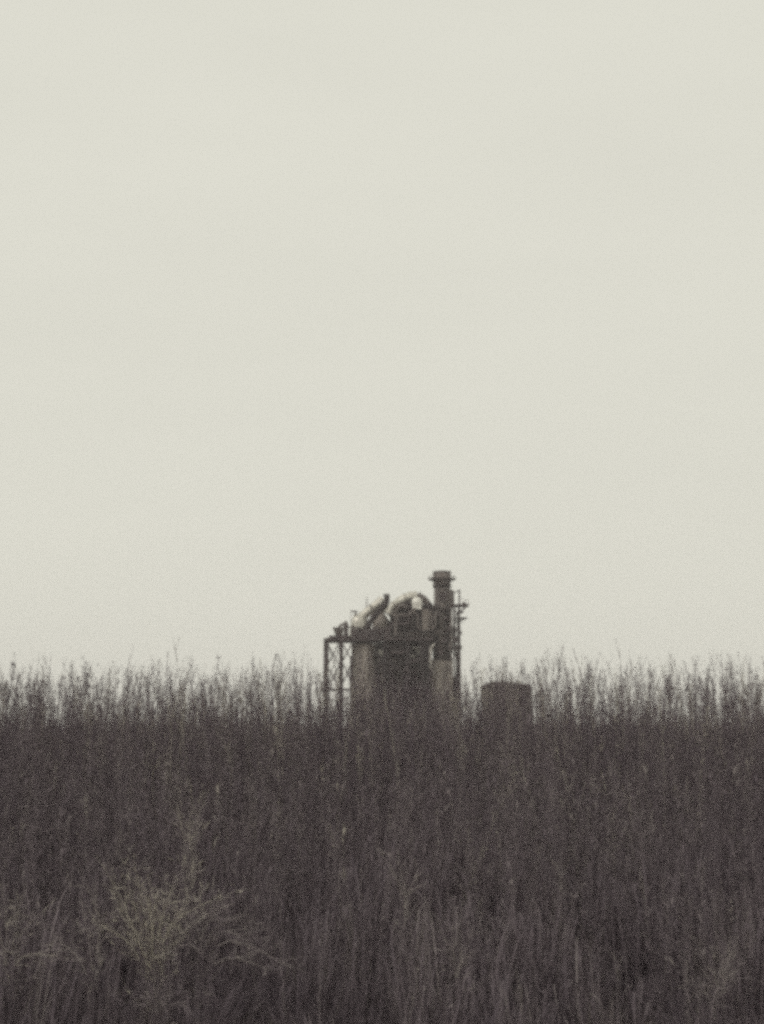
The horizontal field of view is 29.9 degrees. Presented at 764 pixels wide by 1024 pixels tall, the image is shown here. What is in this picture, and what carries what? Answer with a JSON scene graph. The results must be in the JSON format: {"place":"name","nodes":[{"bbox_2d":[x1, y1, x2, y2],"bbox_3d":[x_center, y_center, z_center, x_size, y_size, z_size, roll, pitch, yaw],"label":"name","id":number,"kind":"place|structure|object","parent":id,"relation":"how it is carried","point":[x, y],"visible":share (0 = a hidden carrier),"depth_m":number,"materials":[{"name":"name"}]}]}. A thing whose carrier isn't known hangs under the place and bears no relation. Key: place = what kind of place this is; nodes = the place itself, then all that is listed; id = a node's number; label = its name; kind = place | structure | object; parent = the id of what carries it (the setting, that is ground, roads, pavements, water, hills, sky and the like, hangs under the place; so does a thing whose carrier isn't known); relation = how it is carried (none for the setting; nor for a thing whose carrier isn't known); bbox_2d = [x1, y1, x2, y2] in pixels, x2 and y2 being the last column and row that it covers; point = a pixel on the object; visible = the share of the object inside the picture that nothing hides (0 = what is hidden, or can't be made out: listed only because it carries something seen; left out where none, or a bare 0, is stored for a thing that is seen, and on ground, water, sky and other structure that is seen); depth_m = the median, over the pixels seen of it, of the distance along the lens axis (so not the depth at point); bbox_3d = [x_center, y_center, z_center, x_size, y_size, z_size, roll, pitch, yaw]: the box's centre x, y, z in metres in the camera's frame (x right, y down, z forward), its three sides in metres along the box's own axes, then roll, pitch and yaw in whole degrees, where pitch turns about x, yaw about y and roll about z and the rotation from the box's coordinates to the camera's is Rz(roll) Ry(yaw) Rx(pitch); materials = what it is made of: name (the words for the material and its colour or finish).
{"place":"outdoors","nodes":[
{"label":"outdoors","id":0,"kind":"place"},
{"bbox_2d":[0,775,763,1023],"bbox_3d":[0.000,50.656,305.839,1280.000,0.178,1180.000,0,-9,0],"label":"ground","id":1,"kind":"structure","parent":0,"point":[652,1018],"depth_m":10.03,"materials":[{"name":"brown plant"}]},
{"bbox_2d":[0,653,18,814],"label":"tall weed","id":2,"kind":"object","parent":1,"relation":"on","point":[12,680],"visible":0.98,"depth_m":12.84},
{"bbox_2d":[11,671,40,846],"bbox_3d":[-3.843,2.968,15.301,0.200,2.541,0.350,-1,-9,8],"label":"tall weed","id":3,"kind":"object","parent":1,"relation":"on","point":[24,743],"visible":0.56,"depth_m":15.46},
{"bbox_2d":[20,674,33,842],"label":"tall weed","id":4,"kind":"object","parent":1,"relation":"on","point":[26,737],"visible":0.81,"depth_m":14.90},
{"bbox_2d":[0,878,81,1023],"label":"dry weed","id":5,"kind":"object","parent":1,"relation":"on","point":[14,960],"visible":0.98,"depth_m":8.09,"materials":[{"name":"plant"}]},
{"bbox_2d":[36,677,57,853],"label":"tall weed","id":6,"kind":"object","parent":1,"relation":"on","point":[49,725],"visible":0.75,"depth_m":15.42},
{"bbox_2d":[48,674,62,807],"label":"tall weed","id":7,"kind":"object","parent":1,"relation":"on","point":[59,692],"visible":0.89,"depth_m":15.85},
{"bbox_2d":[37,879,126,1023],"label":"dry weed","id":8,"kind":"object","parent":1,"relation":"on","point":[97,945],"visible":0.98,"depth_m":7.81,"materials":[{"name":"plant"}]},
{"bbox_2d":[81,656,98,872],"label":"tall weed","id":9,"kind":"object","parent":1,"relation":"on","point":[86,688],"visible":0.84,"depth_m":15.27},
{"bbox_2d":[86,672,111,819],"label":"tall weed","id":10,"kind":"object","parent":1,"relation":"on","point":[102,686],"visible":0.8,"depth_m":14.43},
{"bbox_2d":[109,687,114,820],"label":"tall weed","id":11,"kind":"object","parent":1,"relation":"on","point":[113,724],"visible":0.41,"depth_m":18.48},
{"bbox_2d":[124,679,138,782],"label":"tall weed","id":12,"kind":"object","parent":1,"relation":"on","point":[130,716],"visible":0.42,"depth_m":17.76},
{"bbox_2d":[129,676,147,783],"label":"tall weed","id":13,"kind":"object","parent":1,"relation":"on","point":[134,711],"visible":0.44,"depth_m":17.67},
{"bbox_2d":[150,660,161,795],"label":"tall weed","id":14,"kind":"object","parent":1,"relation":"on","point":[157,708],"visible":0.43,"depth_m":20.07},
{"bbox_2d":[104,948,214,1023],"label":"dry weed","id":15,"kind":"object","parent":1,"relation":"on","point":[170,1006],"visible":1,"depth_m":7.49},
{"bbox_2d":[78,849,255,1023],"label":"dry weed","id":16,"kind":"object","parent":1,"relation":"on","point":[159,975],"visible":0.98,"depth_m":7.96,"materials":[{"name":"plant"}]},
{"bbox_2d":[163,658,184,805],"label":"tall weed","id":17,"kind":"object","parent":1,"relation":"on","point":[174,720],"visible":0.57,"depth_m":17.06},
{"bbox_2d":[166,667,186,821],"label":"tall weed","id":18,"kind":"object","parent":1,"relation":"on","point":[170,678],"visible":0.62,"depth_m":16.64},
{"bbox_2d":[168,791,209,993],"bbox_3d":[-1.332,2.648,9.924,0.377,1.420,0.488,-7,-11,37],"label":"dry weed","id":19,"kind":"object","parent":1,"relation":"on","point":[190,845],"visible":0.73,"depth_m":9.96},
{"bbox_2d":[191,679,206,794],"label":"tall weed","id":20,"kind":"object","parent":1,"relation":"on","point":[200,730],"visible":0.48,"depth_m":17.00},
{"bbox_2d":[211,677,224,830],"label":"tall weed","id":21,"kind":"object","parent":1,"relation":"on","point":[218,725],"visible":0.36,"depth_m":17.17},
{"bbox_2d":[217,666,234,827],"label":"tall weed","id":22,"kind":"object","parent":1,"relation":"on","point":[225,755],"visible":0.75,"depth_m":15.54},
{"bbox_2d":[222,673,236,756],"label":"tall weed","id":23,"kind":"object","parent":1,"relation":"on","point":[229,697],"visible":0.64,"depth_m":20.49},
{"bbox_2d":[172,886,318,1023],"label":"dry weed","id":24,"kind":"object","parent":1,"relation":"on","point":[235,941],"visible":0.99,"depth_m":7.92,"materials":[{"name":"plant"}]},
{"bbox_2d":[241,651,270,841],"bbox_3d":[-1.439,2.946,15.810,0.355,2.834,0.261,13,-16,-55],"label":"tall weed","id":25,"kind":"object","parent":1,"relation":"on","point":[254,730],"visible":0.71,"depth_m":15.91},
{"bbox_2d":[267,672,276,856],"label":"tall weed","id":26,"kind":"object","parent":1,"relation":"on","point":[269,707],"visible":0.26,"depth_m":19.31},
{"bbox_2d":[275,878,286,1020],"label":"slender weed","id":27,"kind":"object","parent":1,"relation":"on","point":[281,939],"visible":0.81,"depth_m":8.66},
{"bbox_2d":[271,652,295,845],"bbox_3d":[-1.181,3.079,17.041,0.332,2.824,0.212,0,-9,-3],"label":"tall weed","id":28,"kind":"object","parent":1,"relation":"on","point":[289,704],"visible":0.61,"depth_m":17.20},
{"bbox_2d":[283,659,301,846],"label":"tall weed","id":29,"kind":"object","parent":1,"relation":"on","point":[291,716],"visible":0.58,"depth_m":16.51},
{"bbox_2d":[304,671,316,839],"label":"tall weed","id":30,"kind":"object","parent":1,"relation":"on","point":[311,734],"visible":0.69,"depth_m":16.10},
{"bbox_2d":[308,906,318,1021],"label":"slender weed","id":31,"kind":"object","parent":1,"relation":"on","point":[313,967],"visible":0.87,"depth_m":8.64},
{"bbox_2d":[313,908,323,1023],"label":"slender weed","id":32,"kind":"object","parent":1,"relation":"on","point":[319,988],"visible":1,"depth_m":7.91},
{"bbox_2d":[313,672,327,863],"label":"tall weed","id":33,"kind":"object","parent":1,"relation":"on","point":[319,723],"visible":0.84,"depth_m":17.02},
{"bbox_2d":[322,626,389,728],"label":"steel frame","id":34,"kind":"object","parent":1,"relation":"on","point":[367,635],"visible":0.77,"depth_m":279.32,"materials":[{"name":"metal"}]},
{"bbox_2d":[327,621,347,637],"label":"feed hopper","id":35,"kind":"object","parent":34,"relation":"on","point":[339,629],"visible":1,"depth_m":280.28,"materials":[{"name":"metal"}]},
{"bbox_2d":[351,613,366,628],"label":"collector tank","id":36,"kind":"object","parent":34,"relation":"on","point":[359,620],"visible":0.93,"depth_m":280.82,"materials":[{"name":"metal"}]},
{"bbox_2d":[365,594,389,628],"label":"bent pipe","id":37,"kind":"object","parent":36,"relation":"attached to","point":[377,612],"visible":1,"depth_m":281.06,"materials":[{"name":"metal"}]},
{"bbox_2d":[349,596,383,637],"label":"sloping duct","id":38,"kind":"object","parent":34,"relation":"on","point":[370,609],"visible":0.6,"depth_m":283.51,"materials":[{"name":"metal"}]},
{"bbox_2d":[372,610,389,628],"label":"cone vessel","id":39,"kind":"object","parent":34,"relation":"on","point":[382,619],"visible":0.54,"depth_m":283.06,"materials":[{"name":"paint"}]},
{"bbox_2d":[354,692,369,792],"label":"tall weed","id":40,"kind":"object","parent":1,"relation":"on","point":[362,728],"visible":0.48,"depth_m":17.07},
{"bbox_2d":[354,681,371,830],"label":"tall weed","id":41,"kind":"object","parent":1,"relation":"on","point":[367,745],"visible":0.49,"depth_m":16.24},
{"bbox_2d":[350,643,376,722],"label":"storage tank","id":42,"kind":"object","parent":1,"relation":"on","point":[365,649],"visible":0.41,"depth_m":279.93,"materials":[{"name":"metal"}]},
{"bbox_2d":[363,876,373,989],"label":"slender weed","id":43,"kind":"object","parent":1,"relation":"on","point":[371,930],"visible":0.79,"depth_m":9.09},
{"bbox_2d":[363,670,376,802],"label":"tall weed","id":44,"kind":"object","parent":1,"relation":"on","point":[372,705],"visible":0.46,"depth_m":19.78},
{"bbox_2d":[366,877,387,1022],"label":"slender weed","id":45,"kind":"object","parent":1,"relation":"on","point":[380,943],"visible":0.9,"depth_m":8.53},
{"bbox_2d":[373,874,385,1001],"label":"slender weed","id":46,"kind":"object","parent":1,"relation":"on","point":[375,918],"visible":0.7,"depth_m":9.15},
{"bbox_2d":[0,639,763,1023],"bbox_3d":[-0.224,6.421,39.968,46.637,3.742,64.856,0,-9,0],"label":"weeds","id":47,"kind":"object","parent":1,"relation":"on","point":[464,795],"visible":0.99,"depth_m":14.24,"materials":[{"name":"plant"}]},
{"bbox_2d":[375,650,388,697],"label":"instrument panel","id":48,"kind":"object","parent":1,"relation":"on","point":[378,654],"visible":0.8,"depth_m":279.82,"materials":[{"name":"metal"}]},
{"bbox_2d":[377,846,426,1020],"bbox_3d":[0.112,2.729,9.255,0.348,1.148,0.536,-3,-10,19],"label":"dry weed","id":49,"kind":"object","parent":1,"relation":"on","point":[409,890],"visible":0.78,"depth_m":9.27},
{"bbox_2d":[375,599,438,737],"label":"boiler house","id":50,"kind":"structure","parent":1,"relation":"on","point":[403,642],"depth_m":278.90,"materials":[{"name":"metal"}]},
{"bbox_2d":[385,591,429,616],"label":"arched duct","id":51,"kind":"object","parent":50,"relation":"on","point":[395,606],"visible":0.77,"depth_m":284.69,"materials":[{"name":"metal"}]},
{"bbox_2d":[411,597,421,608],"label":"steam drum","id":52,"kind":"object","parent":50,"relation":"on","point":[416,602],"visible":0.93,"depth_m":280.78,"materials":[{"name":"metal"}]},
{"bbox_2d":[421,609,432,637],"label":"louvred cooler","id":53,"kind":"object","parent":50,"relation":"on","point":[427,620],"visible":1,"depth_m":279.32,"materials":[{"name":"metal"}]},
{"bbox_2d":[427,601,432,608],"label":"relief drum","id":54,"kind":"object","parent":53,"relation":"on","point":[429,605],"visible":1,"depth_m":280.00,"materials":[{"name":"metal"}]},
{"bbox_2d":[405,913,423,1023],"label":"slender weed","id":55,"kind":"object","parent":1,"relation":"on","point":[411,965],"visible":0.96,"depth_m":8.05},
{"bbox_2d":[406,957,423,1021],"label":"slender weed","id":56,"kind":"object","parent":1,"relation":"on","point":[418,990],"visible":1,"depth_m":7.61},
{"bbox_2d":[409,911,425,1022],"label":"slender weed","id":57,"kind":"object","parent":1,"relation":"on","point":[418,972],"visible":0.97,"depth_m":7.99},
{"bbox_2d":[418,879,432,1023],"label":"slender weed","id":58,"kind":"object","parent":1,"relation":"on","point":[423,990],"visible":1,"depth_m":7.70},
{"bbox_2d":[423,681,440,804],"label":"tall weed","id":59,"kind":"object","parent":1,"relation":"on","point":[426,693],"visible":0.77,"depth_m":16.55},
{"bbox_2d":[433,924,443,1021],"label":"slender weed","id":60,"kind":"object","parent":1,"relation":"on","point":[441,970],"visible":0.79,"depth_m":8.15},
{"bbox_2d":[428,571,455,725],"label":"chimney stack","id":61,"kind":"object","parent":1,"relation":"on","point":[442,630],"visible":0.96,"depth_m":280.53,"materials":[{"name":"metal"}]},
{"bbox_2d":[429,644,434,672],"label":"curved pipe","id":62,"kind":"object","parent":61,"relation":"attached to","point":[430,658],"visible":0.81,"depth_m":277.54,"materials":[{"name":"metal"}]},
{"bbox_2d":[435,688,449,833],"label":"tall weed","id":63,"kind":"object","parent":1,"relation":"on","point":[441,716],"visible":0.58,"depth_m":15.93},
{"bbox_2d":[443,896,455,1023],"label":"slender weed","id":64,"kind":"object","parent":1,"relation":"on","point":[451,973],"visible":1,"depth_m":7.60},
{"bbox_2d":[444,693,457,807],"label":"tall weed","id":65,"kind":"object","parent":1,"relation":"on","point":[452,734],"visible":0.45,"depth_m":17.64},
{"bbox_2d":[431,917,482,1019],"bbox_3d":[0.416,2.677,8.063,0.319,0.854,0.502,0,-9,0],"label":"dry weed","id":66,"kind":"object","parent":1,"relation":"on","point":[453,959],"visible":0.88,"depth_m":8.04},
{"bbox_2d":[451,590,468,724],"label":"ladder tower","id":67,"kind":"structure","parent":1,"relation":"on","point":[457,647],"depth_m":280.36,"materials":[{"name":"metal"}]},
{"bbox_2d":[467,900,476,1022],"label":"slender weed","id":68,"kind":"object","parent":1,"relation":"on","point":[472,964],"visible":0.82,"depth_m":8.44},
{"bbox_2d":[464,654,483,830],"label":"tall weed","id":69,"kind":"object","parent":1,"relation":"on","point":[473,710],"visible":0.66,"depth_m":18.74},
{"bbox_2d":[476,693,483,798],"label":"tall weed","id":70,"kind":"object","parent":1,"relation":"on","point":[477,738],"visible":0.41,"depth_m":18.38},
{"bbox_2d":[481,655,493,873],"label":"tall weed","id":71,"kind":"object","parent":1,"relation":"on","point":[489,723],"visible":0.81,"depth_m":15.26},
{"bbox_2d":[500,899,505,989],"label":"slender weed","id":72,"kind":"object","parent":1,"relation":"on","point":[501,942],"visible":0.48,"depth_m":8.97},
{"bbox_2d":[494,656,515,840],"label":"tall weed","id":73,"kind":"object","parent":1,"relation":"on","point":[506,663],"visible":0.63,"depth_m":15.83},
{"bbox_2d":[508,686,518,850],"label":"tall weed","id":74,"kind":"object","parent":1,"relation":"on","point":[514,736],"visible":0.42,"depth_m":18.26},
{"bbox_2d":[507,692,533,862],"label":"tall weed","id":75,"kind":"object","parent":1,"relation":"on","point":[516,749],"visible":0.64,"depth_m":14.36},
{"bbox_2d":[512,665,533,808],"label":"tall weed","id":76,"kind":"object","parent":1,"relation":"on","point":[523,719],"visible":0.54,"depth_m":15.85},
{"bbox_2d":[529,911,538,1019],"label":"slender weed","id":77,"kind":"object","parent":1,"relation":"on","point":[531,962],"visible":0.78,"depth_m":8.39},
{"bbox_2d":[528,685,543,838],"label":"tall weed","id":78,"kind":"object","parent":1,"relation":"on","point":[535,698],"visible":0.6,"depth_m":16.59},
{"bbox_2d":[537,674,552,845],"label":"tall weed","id":79,"kind":"object","parent":1,"relation":"on","point":[541,751],"visible":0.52,"depth_m":16.29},
{"bbox_2d":[538,670,552,837],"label":"tall weed","id":80,"kind":"object","parent":1,"relation":"on","point":[544,710],"visible":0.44,"depth_m":19.34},
{"bbox_2d":[556,654,567,723],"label":"tall weed","id":81,"kind":"object","parent":1,"relation":"on","point":[561,683],"visible":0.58,"depth_m":21.84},
{"bbox_2d":[577,882,590,1023],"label":"slender weed","id":82,"kind":"object","parent":1,"relation":"on","point":[579,948],"visible":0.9,"depth_m":8.14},
{"bbox_2d":[577,673,600,801],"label":"tall weed","id":83,"kind":"object","parent":1,"relation":"on","point":[589,731],"visible":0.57,"depth_m":16.48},
{"bbox_2d":[586,653,599,750],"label":"tall weed","id":84,"kind":"object","parent":1,"relation":"on","point":[595,680],"visible":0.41,"depth_m":21.88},
{"bbox_2d":[586,666,602,797],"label":"tall weed","id":85,"kind":"object","parent":1,"relation":"on","point":[596,706],"visible":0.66,"depth_m":16.33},
{"bbox_2d":[588,927,602,1023],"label":"slender weed","id":86,"kind":"object","parent":1,"relation":"on","point":[592,975],"visible":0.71,"depth_m":8.20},
{"bbox_2d":[590,674,612,837],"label":"tall weed","id":87,"kind":"object","parent":1,"relation":"on","point":[600,731],"visible":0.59,"depth_m":15.91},
{"bbox_2d":[614,926,620,1021],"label":"slender weed","id":88,"kind":"object","parent":1,"relation":"on","point":[616,976],"visible":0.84,"depth_m":8.72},
{"bbox_2d":[617,968,619,1023],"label":"slender weed","id":89,"kind":"object","parent":1,"relation":"on","point":[617,996],"visible":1,"depth_m":7.74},
{"bbox_2d":[631,665,642,799],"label":"tall weed","id":90,"kind":"object","parent":1,"relation":"on","point":[635,735],"visible":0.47,"depth_m":17.05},
{"bbox_2d":[631,668,655,847],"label":"tall weed","id":91,"kind":"object","parent":1,"relation":"on","point":[639,687],"visible":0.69,"depth_m":14.56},
{"bbox_2d":[646,668,663,838],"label":"tall weed","id":92,"kind":"object","parent":1,"relation":"on","point":[654,742],"visible":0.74,"depth_m":14.50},
{"bbox_2d":[648,661,674,848],"bbox_3d":[2.929,2.829,14.855,0.265,2.596,0.301,-1,-9,-1],"label":"tall weed","id":93,"kind":"object","parent":1,"relation":"on","point":[660,737],"visible":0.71,"depth_m":14.92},
{"bbox_2d":[662,894,670,1013],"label":"slender weed","id":94,"kind":"object","parent":1,"relation":"on","point":[665,958],"visible":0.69,"depth_m":9.04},
{"bbox_2d":[661,673,690,832],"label":"tall weed","id":95,"kind":"object","parent":1,"relation":"on","point":[675,727],"visible":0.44,"depth_m":16.84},
{"bbox_2d":[683,661,706,840],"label":"tall weed","id":96,"kind":"object","parent":1,"relation":"on","point":[690,701],"visible":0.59,"depth_m":18.48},
{"bbox_2d":[689,656,702,800],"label":"tall weed","id":97,"kind":"object","parent":1,"relation":"on","point":[695,710],"visible":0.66,"depth_m":15.64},
{"bbox_2d":[697,659,711,758],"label":"tall weed","id":98,"kind":"object","parent":1,"relation":"on","point":[706,696],"visible":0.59,"depth_m":19.69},
{"bbox_2d":[662,927,760,1023],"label":"dry weed","id":99,"kind":"object","parent":1,"relation":"on","point":[723,968],"visible":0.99,"depth_m":7.84,"materials":[{"name":"plant"}]},
{"bbox_2d":[711,669,720,773],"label":"tall weed","id":100,"kind":"object","parent":1,"relation":"on","point":[717,717],"visible":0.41,"depth_m":17.96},
{"bbox_2d":[709,888,724,1011],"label":"slender weed","id":101,"kind":"object","parent":1,"relation":"on","point":[717,947],"visible":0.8,"depth_m":8.22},
{"bbox_2d":[719,902,730,1011],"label":"slender weed","id":102,"kind":"object","parent":1,"relation":"on","point":[723,958],"visible":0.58,"depth_m":8.71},
{"bbox_2d":[711,661,744,854],"bbox_3d":[3.473,2.721,14.267,0.348,2.642,0.196,-5,-11,30],"label":"tall weed","id":103,"kind":"object","parent":1,"relation":"on","point":[728,733],"visible":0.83,"depth_m":14.31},
{"bbox_2d":[720,661,735,759],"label":"tall weed","id":104,"kind":"object","parent":1,"relation":"on","point":[728,693],"visible":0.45,"depth_m":20.23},
{"bbox_2d":[722,683,734,837],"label":"tall weed","id":105,"kind":"object","parent":1,"relation":"on","point":[726,725],"visible":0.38,"depth_m":17.37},
{"bbox_2d":[730,891,738,1017],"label":"slender weed","id":106,"kind":"object","parent":1,"relation":"on","point":[735,948],"visible":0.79,"depth_m":8.65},
{"bbox_2d":[730,678,749,805],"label":"tall weed","id":107,"kind":"object","parent":1,"relation":"on","point":[737,708],"visible":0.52,"depth_m":18.32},
{"bbox_2d":[741,869,749,984],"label":"slender weed","id":108,"kind":"object","parent":1,"relation":"on","point":[746,945],"visible":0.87,"depth_m":8.98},
{"bbox_2d":[742,898,752,1014],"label":"slender weed","id":109,"kind":"object","parent":1,"relation":"on","point":[744,954],"visible":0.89,"depth_m":8.62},
{"bbox_2d":[745,657,760,833],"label":"tall weed","id":110,"kind":"object","parent":1,"relation":"on","point":[752,715],"visible":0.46,"depth_m":17.66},
{"bbox_2d":[0,0,763,737],"label":"sky","id":111,"kind":"structure","parent":0,"point":[310,310],"materials":[{"name":"grey"}]},
{"bbox_2d":[482,681,532,724],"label":"storage building","id":112,"kind":"structure","parent":0,"point":[485,691],"depth_m":233.17,"materials":[{"name":"metal"}]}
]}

